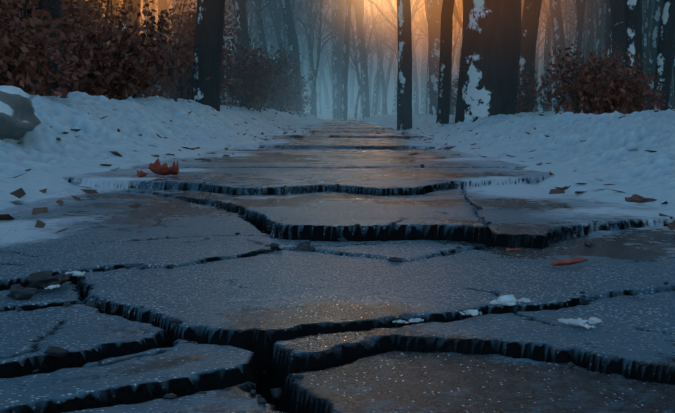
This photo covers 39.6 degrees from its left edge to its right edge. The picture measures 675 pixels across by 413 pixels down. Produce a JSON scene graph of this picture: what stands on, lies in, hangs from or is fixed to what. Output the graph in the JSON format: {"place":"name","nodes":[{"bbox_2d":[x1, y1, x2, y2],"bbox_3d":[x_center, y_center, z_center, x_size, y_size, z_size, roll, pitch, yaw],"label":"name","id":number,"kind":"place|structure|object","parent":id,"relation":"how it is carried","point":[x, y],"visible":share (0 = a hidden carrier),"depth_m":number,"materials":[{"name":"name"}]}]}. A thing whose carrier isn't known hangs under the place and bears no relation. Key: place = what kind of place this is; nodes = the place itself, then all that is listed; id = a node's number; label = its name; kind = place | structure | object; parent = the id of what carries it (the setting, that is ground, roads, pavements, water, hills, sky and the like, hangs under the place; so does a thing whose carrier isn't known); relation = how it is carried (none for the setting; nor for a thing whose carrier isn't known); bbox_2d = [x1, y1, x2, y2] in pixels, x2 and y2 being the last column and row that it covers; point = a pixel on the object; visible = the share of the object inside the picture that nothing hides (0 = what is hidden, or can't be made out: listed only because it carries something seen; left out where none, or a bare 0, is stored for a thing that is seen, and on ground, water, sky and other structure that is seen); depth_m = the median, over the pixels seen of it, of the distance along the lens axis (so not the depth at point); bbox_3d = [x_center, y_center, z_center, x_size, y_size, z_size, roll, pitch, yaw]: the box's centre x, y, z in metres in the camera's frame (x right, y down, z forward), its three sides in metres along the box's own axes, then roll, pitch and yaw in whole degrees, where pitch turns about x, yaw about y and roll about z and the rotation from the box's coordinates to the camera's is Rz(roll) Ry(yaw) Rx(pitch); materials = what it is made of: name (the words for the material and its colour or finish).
{"place":"outdoors","nodes":[
{"label":"outdoors","id":0,"kind":"place"},
{"bbox_2d":[0,119,674,412],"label":"asphalt path","id":1,"kind":"structure","parent":0,"point":[325,311],"depth_m":1.13,"materials":[{"name":"asphalt"}]},
{"bbox_2d":[6,283,36,299],"bbox_3d":[-0.369,0.099,1.089,0.037,0.019,0.025,0,6,-3],"label":"stone","id":2,"kind":"object","parent":1,"relation":"on","point":[18,292],"visible":1,"depth_m":1.08,"materials":[{"name":"grey"}]},
{"bbox_2d":[27,270,60,289],"bbox_3d":[-0.364,0.091,1.147,0.035,0.024,0.057,3,6,28],"label":"stone","id":3,"kind":"object","parent":1,"relation":"on","point":[41,280],"visible":0.89,"depth_m":1.14,"materials":[{"name":"grey"}]},
{"bbox_2d":[53,273,72,284],"bbox_3d":[-0.349,0.091,1.187,0.023,0.014,0.030,1,6,13],"label":"asphalt crumb","id":4,"kind":"object","parent":1,"relation":"on","point":[63,278],"visible":0.76,"depth_m":1.18,"materials":[{"name":"asphalt"}]},
{"bbox_2d":[148,158,170,175],"bbox_3d":[-0.548,-0.117,2.921,0.085,0.044,0.053,12,28,-28],"label":"dead leaf cluster","id":5,"kind":"object","parent":1,"relation":"on","point":[156,167],"visible":0.93,"depth_m":2.92,"materials":[{"name":"plant"}]},
{"bbox_2d":[163,160,178,174],"bbox_3d":[-0.517,-0.118,2.931,0.048,0.046,0.075,-29,26,-27],"label":"dead leaf cluster","id":6,"kind":"object","parent":1,"relation":"on","point":[174,169],"visible":0.91,"depth_m":2.93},
{"bbox_2d":[297,241,313,250],"bbox_3d":[-0.051,0.063,1.468,0.029,0.019,0.033,0,6,4],"label":"asphalt crumb","id":7,"kind":"object","parent":1,"relation":"on","point":[304,246],"visible":0.97,"depth_m":1.46,"materials":[{"name":"asphalt"}]},
{"bbox_2d":[17,159,672,403],"bbox_3d":[-0.001,-0.012,2.400,1.688,0.085,3.700,0,6,1],"label":"asphalt rubble","id":8,"kind":"object","parent":1,"relation":"on","point":[58,352],"visible":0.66,"depth_m":0.82,"materials":[{"name":"asphalt"}]},
{"bbox_2d":[489,294,530,305],"bbox_3d":[0.192,0.104,1.034,0.047,0.014,0.029,-5,7,-39],"label":"ice lump","id":9,"kind":"object","parent":1,"relation":"on","point":[510,300],"visible":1,"depth_m":1.03,"materials":[{"name":"white"}]},
{"bbox_2d":[552,258,587,265],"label":"fallen leaf","id":10,"kind":"object","parent":1,"relation":"on","point":[561,262],"visible":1,"depth_m":1.28,"materials":[{"name":"plant"}]},
{"bbox_2d":[558,318,596,325],"bbox_3d":[0.239,0.115,0.935,0.031,0.005,0.030,-3,6,-26],"label":"snow patch","id":11,"kind":"object","parent":1,"relation":"on","point":[577,321],"visible":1,"depth_m":0.93,"materials":[{"name":"snow"}]},
{"bbox_2d":[0,91,674,210],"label":"snow banks","id":12,"kind":"object","parent":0,"point":[42,153],"depth_m":4.42,"materials":[{"name":"snow"}]},
{"bbox_2d":[0,86,40,139],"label":"snow capped rock","id":13,"kind":"object","parent":12,"relation":"on","point":[19,119],"visible":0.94,"depth_m":3.43,"materials":[{"name":"stone"}]},
{"bbox_2d":[0,0,86,104],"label":"copper shrub","id":14,"kind":"object","parent":12,"relation":"on","point":[13,64],"visible":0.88,"depth_m":4.74,"materials":[{"name":"brown plant"}]},
{"bbox_2d":[0,0,90,95],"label":"copper shrub","id":15,"kind":"object","parent":12,"relation":"on","point":[8,10],"visible":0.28,"depth_m":5.32,"materials":[{"name":"brown plant"}]},
{"bbox_2d":[0,0,107,92],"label":"copper shrub","id":16,"kind":"object","parent":12,"relation":"on","point":[70,46],"visible":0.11,"depth_m":6.04,"materials":[{"name":"brown plant"}]},
{"bbox_2d":[62,0,144,97],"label":"copper shrub","id":17,"kind":"object","parent":12,"relation":"on","point":[99,21],"visible":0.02,"depth_m":11.06,"materials":[{"name":"brown plant"}]},
{"bbox_2d":[61,0,160,97],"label":"copper shrub","id":18,"kind":"object","parent":12,"relation":"on","point":[80,12],"visible":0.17,"depth_m":8.75,"materials":[{"name":"brown plant"}]},
{"bbox_2d":[62,0,210,101],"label":"copper shrub","id":19,"kind":"object","parent":12,"relation":"on","point":[115,81],"visible":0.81,"depth_m":7.40,"materials":[{"name":"brown plant"}]},
{"bbox_2d":[100,0,261,98],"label":"copper shrub","id":20,"kind":"object","parent":12,"relation":"on","point":[153,94],"visible":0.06,"depth_m":13.61,"materials":[{"name":"brown plant"}]},
{"bbox_2d":[132,0,265,108],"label":"copper shrub","id":21,"kind":"object","parent":12,"relation":"on","point":[188,38],"visible":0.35,"depth_m":11.09,"materials":[{"name":"brown plant"}]},
{"bbox_2d":[220,38,285,116],"bbox_3d":[-1.280,-1.722,13.492,1.006,1.385,1.576,-3,7,-31],"label":"copper shrub","id":22,"kind":"object","parent":12,"relation":"on","point":[253,85],"visible":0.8,"depth_m":13.18,"materials":[{"name":"brown plant"}]},
{"bbox_2d":[223,38,299,113],"bbox_3d":[-1.428,-2.150,16.881,1.682,1.781,1.751,0,6,4],"label":"copper shrub","id":23,"kind":"object","parent":12,"relation":"on","point":[275,77],"visible":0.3,"depth_m":16.61,"materials":[{"name":"brown plant"}]},
{"bbox_2d":[257,48,305,117],"bbox_3d":[-1.307,-2.448,19.671,1.751,1.781,1.682,-2,6,-20],"label":"copper shrub","id":24,"kind":"object","parent":12,"relation":"on","point":[289,67],"visible":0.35,"depth_m":19.85,"materials":[{"name":"brown plant"}]},
{"bbox_2d":[269,70,323,115],"bbox_3d":[-1.399,-3.127,26.624,1.751,1.781,1.682,1,6,11],"label":"copper shrub","id":25,"kind":"object","parent":12,"relation":"on","point":[306,97],"visible":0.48,"depth_m":26.77,"materials":[{"name":"brown plant"}]},
{"bbox_2d":[0,95,674,233],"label":"fallen leaves","id":26,"kind":"object","parent":12,"relation":"on","point":[19,193],"visible":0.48,"depth_m":3.26,"materials":[{"name":"dry leaf"},{"name":"snow"}]},
{"bbox_2d":[430,70,458,114],"bbox_3d":[2.972,-2.334,20.698,1.495,1.583,1.557,-4,7,-32],"label":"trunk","id":27,"kind":"object","parent":12,"relation":"on","point":[452,91],"visible":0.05,"depth_m":20.72,"materials":[{"name":"brown plant"}]},
{"bbox_2d":[451,62,555,113],"bbox_3d":[2.166,-1.429,12.602,1.419,1.246,0.906,0,6,-4],"label":"copper shrub","id":28,"kind":"object","parent":12,"relation":"on","point":[519,99],"visible":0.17,"depth_m":12.45,"materials":[{"name":"brown plant"}]},
{"bbox_2d":[561,40,624,110],"bbox_3d":[3.670,-1.567,12.688,1.362,1.385,1.308,-3,6,-26],"label":"copper shrub","id":29,"kind":"object","parent":12,"relation":"on","point":[618,59],"visible":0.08,"depth_m":12.42,"materials":[{"name":"brown plant"}]},
{"bbox_2d":[521,40,666,114],"bbox_3d":[2.058,-0.868,7.598,1.104,0.970,0.704,-2,6,-18],"label":"copper shrub","id":30,"kind":"object","parent":12,"relation":"on","point":[611,103],"visible":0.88,"depth_m":7.52,"materials":[{"name":"brown plant"}]},
{"bbox_2d":[544,42,664,113],"bbox_3d":[2.784,-1.153,9.781,1.261,1.108,0.805,3,6,28],"label":"copper shrub","id":31,"kind":"object","parent":12,"relation":"on","point":[645,74],"visible":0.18,"depth_m":9.63,"materials":[{"name":"brown plant"}]},
{"bbox_2d":[625,194,656,202],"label":"dead leaf","id":32,"kind":"object","parent":12,"relation":"on","point":[635,198],"visible":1,"depth_m":2.00,"materials":[{"name":"brown plant"}]},
{"bbox_2d":[92,0,673,151],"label":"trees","id":33,"kind":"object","parent":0,"point":[326,113],"depth_m":147.40,"materials":[{"name":"plant"}]},
{"bbox_2d":[19,0,62,95],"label":"bush","id":34,"kind":"object","parent":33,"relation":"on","point":[55,10],"visible":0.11,"depth_m":6.11,"materials":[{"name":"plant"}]},
{"bbox_2d":[121,0,142,97],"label":"bare tree","id":35,"kind":"object","parent":33,"relation":"on","point":[135,3],"visible":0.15,"depth_m":15.25,"materials":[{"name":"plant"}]},
{"bbox_2d":[120,0,192,96],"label":"bare tree","id":36,"kind":"object","parent":33,"relation":"on","point":[152,5],"visible":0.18,"depth_m":36.28,"materials":[{"name":"brown plant"}]},
{"bbox_2d":[157,0,170,95],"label":"bare tree","id":37,"kind":"object","parent":33,"relation":"on","point":[162,4],"visible":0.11,"depth_m":30.77,"materials":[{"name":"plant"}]},
{"bbox_2d":[191,0,224,110],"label":"bare tree","id":38,"kind":"object","parent":33,"relation":"on","point":[209,27],"visible":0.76,"depth_m":9.72,"materials":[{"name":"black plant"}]},
{"bbox_2d":[234,0,249,68],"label":"bare tree","id":39,"kind":"object","parent":33,"relation":"on","point":[243,33],"visible":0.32,"depth_m":20.87,"materials":[{"name":"grey plant"}]},
{"bbox_2d":[224,8,268,60],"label":"bare tree","id":40,"kind":"object","parent":33,"relation":"on","point":[263,11],"visible":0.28,"depth_m":46.91,"materials":[{"name":"grey plant"}]},
{"bbox_2d":[227,0,277,57],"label":"bare tree","id":41,"kind":"object","parent":33,"relation":"on","point":[233,15],"visible":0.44,"depth_m":38.63,"materials":[{"name":"grey plant"}]},
{"bbox_2d":[225,0,298,42],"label":"bare tree","id":42,"kind":"object","parent":33,"relation":"on","point":[229,11],"visible":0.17,"depth_m":40.14,"materials":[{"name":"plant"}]},
{"bbox_2d":[252,0,293,106],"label":"bare tree","id":43,"kind":"object","parent":33,"relation":"on","point":[258,9],"visible":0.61,"depth_m":34.24,"materials":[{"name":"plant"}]},
{"bbox_2d":[265,0,289,108],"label":"bare tree","id":44,"kind":"object","parent":33,"relation":"on","point":[275,17],"visible":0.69,"depth_m":38.91,"materials":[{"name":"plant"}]},
{"bbox_2d":[252,2,304,54],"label":"bare tree","id":45,"kind":"object","parent":33,"relation":"on","point":[256,34],"visible":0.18,"depth_m":48.60,"materials":[{"name":"grey plant"}]},
{"bbox_2d":[280,0,302,109],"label":"bare tree","id":46,"kind":"object","parent":33,"relation":"on","point":[291,34],"visible":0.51,"depth_m":32.20,"materials":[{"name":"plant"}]},
{"bbox_2d":[267,1,315,60],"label":"bare tree","id":47,"kind":"object","parent":33,"relation":"on","point":[272,43],"visible":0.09,"depth_m":61.78,"materials":[{"name":"grey plant"}]},
{"bbox_2d":[268,1,324,103],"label":"bare tree","id":48,"kind":"object","parent":33,"relation":"on","point":[304,33],"visible":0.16,"depth_m":70.89,"materials":[{"name":"grey plant"}]},
{"bbox_2d":[265,0,333,107],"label":"bare tree","id":49,"kind":"object","parent":33,"relation":"on","point":[283,30],"visible":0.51,"depth_m":40.84,"materials":[{"name":"grey plant"}]},
{"bbox_2d":[282,0,326,85],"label":"bare tree","id":50,"kind":"object","parent":33,"relation":"on","point":[297,23],"visible":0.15,"depth_m":66.63,"materials":[{"name":"grey plant"}]},
{"bbox_2d":[277,0,345,116],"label":"bare tree","id":51,"kind":"object","parent":33,"relation":"on","point":[309,25],"visible":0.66,"depth_m":42.36,"materials":[{"name":"grey plant"}]},
{"bbox_2d":[304,31,330,113],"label":"bare tree","id":52,"kind":"object","parent":33,"relation":"on","point":[319,78],"visible":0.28,"depth_m":88.83,"materials":[{"name":"grey plant"}]},
{"bbox_2d":[295,0,345,59],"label":"bare tree","id":53,"kind":"object","parent":33,"relation":"on","point":[329,6],"visible":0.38,"depth_m":52.74,"materials":[{"name":"grey plant"}]},
{"bbox_2d":[293,0,353,114],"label":"bare tree","id":54,"kind":"object","parent":33,"relation":"on","point":[319,32],"visible":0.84,"depth_m":40.96,"materials":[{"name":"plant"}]},
{"bbox_2d":[296,0,355,108],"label":"bare tree","id":55,"kind":"object","parent":33,"relation":"on","point":[326,91],"visible":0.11,"depth_m":98.32,"materials":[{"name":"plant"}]},
{"bbox_2d":[300,26,354,108],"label":"bare tree","id":56,"kind":"object","parent":33,"relation":"on","point":[352,70],"visible":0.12,"depth_m":98.34,"materials":[{"name":"grey plant"}]},
{"bbox_2d":[314,11,356,115],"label":"bare tree","id":57,"kind":"object","parent":33,"relation":"on","point":[330,72],"visible":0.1,"depth_m":77.61,"materials":[{"name":"grey plant"}]},
{"bbox_2d":[300,9,372,92],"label":"bare tree","id":58,"kind":"object","parent":33,"relation":"on","point":[303,52],"visible":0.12,"depth_m":85.12,"materials":[{"name":"grey plant"}]},
{"bbox_2d":[341,0,351,119],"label":"bare tree","id":59,"kind":"object","parent":33,"relation":"on","point":[344,101],"visible":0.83,"depth_m":35.69,"materials":[{"name":"grey plant"}]},
{"bbox_2d":[332,0,372,118],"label":"bare tree","id":60,"kind":"object","parent":33,"relation":"on","point":[337,64],"visible":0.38,"depth_m":44.40,"materials":[{"name":"grey plant"}]},
{"bbox_2d":[323,0,383,102],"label":"bare tree","id":61,"kind":"object","parent":33,"relation":"on","point":[355,61],"visible":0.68,"depth_m":42.79,"materials":[{"name":"grey plant"}]},
{"bbox_2d":[351,0,369,118],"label":"bare tree","id":62,"kind":"object","parent":33,"relation":"on","point":[358,5],"visible":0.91,"depth_m":39.55,"materials":[{"name":"grey plant"}]},
{"bbox_2d":[327,0,394,112],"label":"bare tree","id":63,"kind":"object","parent":33,"relation":"on","point":[383,46],"visible":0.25,"depth_m":65.52,"materials":[{"name":"plant"}]},
{"bbox_2d":[331,0,395,118],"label":"bare tree","id":64,"kind":"object","parent":33,"relation":"on","point":[358,94],"visible":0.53,"depth_m":45.70,"materials":[{"name":"plant"}]},
{"bbox_2d":[355,0,385,113],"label":"bare tree","id":65,"kind":"object","parent":33,"relation":"on","point":[370,72],"visible":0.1,"depth_m":81.43,"materials":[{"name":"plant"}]},
{"bbox_2d":[358,4,396,82],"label":"bare tree","id":66,"kind":"object","parent":33,"relation":"on","point":[394,68],"visible":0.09,"depth_m":102.79,"materials":[{"name":"grey plant"}]},
{"bbox_2d":[368,0,387,114],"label":"bare tree","id":67,"kind":"object","parent":33,"relation":"on","point":[385,111],"visible":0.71,"depth_m":53.14,"materials":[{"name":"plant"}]},
{"bbox_2d":[372,0,385,114],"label":"bare tree","id":68,"kind":"object","parent":33,"relation":"on","point":[375,98],"visible":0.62,"depth_m":55.48,"materials":[{"name":"grey plant"}]},
{"bbox_2d":[366,0,395,111],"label":"bare tree","id":69,"kind":"object","parent":33,"relation":"on","point":[379,95],"visible":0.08,"depth_m":85.05,"materials":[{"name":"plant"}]},
{"bbox_2d":[351,5,418,113],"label":"bare tree","id":70,"kind":"object","parent":33,"relation":"on","point":[416,90],"visible":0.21,"depth_m":64.22,"materials":[{"name":"grey plant"}]},
{"bbox_2d":[349,0,427,54],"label":"bare tree","id":71,"kind":"object","parent":33,"relation":"on","point":[353,19],"visible":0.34,"depth_m":61.68,"materials":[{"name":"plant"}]},
{"bbox_2d":[363,0,423,112],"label":"bare tree","id":72,"kind":"object","parent":33,"relation":"on","point":[394,109],"visible":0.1,"depth_m":73.96,"materials":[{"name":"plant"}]},
{"bbox_2d":[363,2,424,114],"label":"bare tree","id":73,"kind":"object","parent":33,"relation":"on","point":[389,67],"visible":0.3,"depth_m":62.91,"materials":[{"name":"brown plant"}]},
{"bbox_2d":[367,0,424,76],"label":"bare tree","id":74,"kind":"object","parent":33,"relation":"on","point":[413,12],"visible":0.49,"depth_m":37.84,"materials":[{"name":"brown plant"}]},
{"bbox_2d":[372,5,426,61],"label":"bare tree","id":75,"kind":"object","parent":33,"relation":"on","point":[377,30],"visible":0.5,"depth_m":46.00,"materials":[{"name":"brown plant"}]},
{"bbox_2d":[397,0,411,129],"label":"bare tree","id":76,"kind":"object","parent":33,"relation":"on","point":[404,99],"visible":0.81,"depth_m":12.37,"materials":[{"name":"brown plant"}]},
{"bbox_2d":[382,0,427,113],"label":"bare tree","id":77,"kind":"object","parent":33,"relation":"on","point":[416,42],"visible":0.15,"depth_m":68.69,"materials":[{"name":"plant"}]},
{"bbox_2d":[420,19,427,111],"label":"bare tree","id":78,"kind":"object","parent":33,"relation":"on","point":[424,68],"visible":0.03,"depth_m":79.51,"materials":[{"name":"grey plant"}]},
{"bbox_2d":[425,0,429,113],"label":"bare tree","id":79,"kind":"object","parent":33,"relation":"on","point":[427,103],"visible":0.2,"depth_m":28.72,"materials":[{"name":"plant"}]},
{"bbox_2d":[427,0,453,114],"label":"bare tree","id":80,"kind":"object","parent":33,"relation":"on","point":[434,8],"visible":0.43,"depth_m":23.74,"materials":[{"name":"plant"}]},
{"bbox_2d":[423,0,462,78],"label":"bare tree","id":81,"kind":"object","parent":33,"relation":"on","point":[456,53],"visible":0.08,"depth_m":59.55,"materials":[{"name":"brown plant"}]},
{"bbox_2d":[424,0,462,50],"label":"bare tree","id":82,"kind":"object","parent":33,"relation":"on","point":[460,12],"visible":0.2,"depth_m":33.27,"materials":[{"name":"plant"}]},
{"bbox_2d":[436,0,454,123],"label":"bare tree","id":83,"kind":"object","parent":33,"relation":"on","point":[444,90],"visible":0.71,"depth_m":11.17,"materials":[{"name":"brown plant"}]},
{"bbox_2d":[453,2,462,69],"bbox_3d":[3.671,-5.993,24.987,3.194,7.574,4.072,3,7,31],"label":"bare tree","id":84,"kind":"object","parent":33,"relation":"on","point":[456,15],"visible":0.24,"depth_m":25.26,"materials":[{"name":"brown plant"}]},
{"bbox_2d":[455,0,520,123],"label":"bare tree","id":85,"kind":"object","parent":33,"relation":"on","point":[489,64],"visible":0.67,"depth_m":10.05,"materials":[{"name":"brown plant"}]},
{"bbox_2d":[516,0,541,111],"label":"bare tree","id":86,"kind":"object","parent":33,"relation":"on","point":[530,20],"visible":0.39,"depth_m":13.10,"materials":[{"name":"brown plant"}]},
{"bbox_2d":[539,13,544,107],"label":"bare tree","id":87,"kind":"object","parent":33,"relation":"on","point":[542,45],"visible":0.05,"depth_m":100.55,"materials":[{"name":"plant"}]},
{"bbox_2d":[543,5,551,110],"bbox_3d":[6.078,-7.060,28.509,3.122,9.020,2.492,-1,6,-13],"label":"bare tree","id":88,"kind":"object","parent":33,"relation":"on","point":[547,42],"visible":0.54,"depth_m":29.49,"materials":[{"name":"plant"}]},
{"bbox_2d":[536,0,573,77],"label":"bare tree","id":89,"kind":"object","parent":33,"relation":"on","point":[538,45],"visible":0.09,"depth_m":51.18,"materials":[{"name":"brown plant"}]},
{"bbox_2d":[549,0,568,112],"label":"bare tree","id":90,"kind":"object","parent":33,"relation":"on","point":[557,25],"visible":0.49,"depth_m":25.50,"materials":[{"name":"brown plant"}]},
{"bbox_2d":[540,0,595,104],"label":"bare tree","id":91,"kind":"object","parent":33,"relation":"on","point":[545,11],"visible":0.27,"depth_m":37.69,"materials":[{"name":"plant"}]},
{"bbox_2d":[541,0,598,64],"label":"bare tree","id":92,"kind":"object","parent":33,"relation":"on","point":[585,26],"visible":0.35,"depth_m":33.38,"materials":[{"name":"brown plant"}]},
{"bbox_2d":[572,0,585,111],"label":"bare tree","id":93,"kind":"object","parent":33,"relation":"on","point":[580,6],"visible":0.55,"depth_m":23.62,"materials":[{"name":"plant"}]},
{"bbox_2d":[560,0,598,73],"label":"bare tree","id":94,"kind":"object","parent":33,"relation":"on","point":[567,31],"visible":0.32,"depth_m":39.54,"materials":[{"name":"brown plant"}]},
{"bbox_2d":[562,0,599,111],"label":"bare tree","id":95,"kind":"object","parent":33,"relation":"on","point":[592,39],"visible":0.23,"depth_m":31.42,"materials":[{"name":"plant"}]},
{"bbox_2d":[585,0,592,60],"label":"bare tree","id":96,"kind":"object","parent":33,"relation":"on","point":[589,35],"visible":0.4,"depth_m":28.53,"materials":[{"name":"brown plant"}]},
{"bbox_2d":[605,0,609,50],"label":"bare tree","id":97,"kind":"object","parent":33,"relation":"on","point":[607,17],"visible":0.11,"depth_m":21.51,"materials":[{"name":"brown plant"}]},
{"bbox_2d":[605,11,612,70],"bbox_3d":[4.838,-6.712,17.509,5.838,10.837,4.589,5,8,42],"label":"bare tree","id":98,"kind":"object","parent":33,"relation":"on","point":[609,36],"visible":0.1,"depth_m":18.14,"materials":[{"name":"brown plant"}]},
{"bbox_2d":[564,0,662,110],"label":"bare tree","id":99,"kind":"object","parent":33,"relation":"on","point":[653,43],"visible":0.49,"depth_m":24.14,"materials":[{"name":"brown plant"}]},
{"bbox_2d":[610,0,624,75],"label":"bare tree","id":100,"kind":"object","parent":33,"relation":"on","point":[617,8],"visible":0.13,"depth_m":14.60,"materials":[{"name":"brown plant"}]},
{"bbox_2d":[593,0,642,72],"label":"bare tree","id":101,"kind":"object","parent":33,"relation":"on","point":[599,30],"visible":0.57,"depth_m":30.77,"materials":[{"name":"brown plant"}]},
{"bbox_2d":[625,0,642,110],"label":"bare tree","id":102,"kind":"object","parent":33,"relation":"on","point":[633,29],"visible":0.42,"depth_m":10.79,"materials":[{"name":"brown plant"}]},
{"bbox_2d":[643,0,651,109],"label":"bare tree","id":103,"kind":"object","parent":33,"relation":"on","point":[646,31],"visible":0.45,"depth_m":26.28,"materials":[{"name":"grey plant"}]},
{"bbox_2d":[651,0,674,110],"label":"bare tree","id":104,"kind":"object","parent":33,"relation":"on","point":[664,57],"visible":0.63,"depth_m":11.37,"materials":[{"name":"brown plant"}]},
{"bbox_2d":[669,76,673,109],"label":"bare tree","id":105,"kind":"object","parent":33,"relation":"on","point":[671,105],"visible":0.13,"depth_m":36.99,"materials":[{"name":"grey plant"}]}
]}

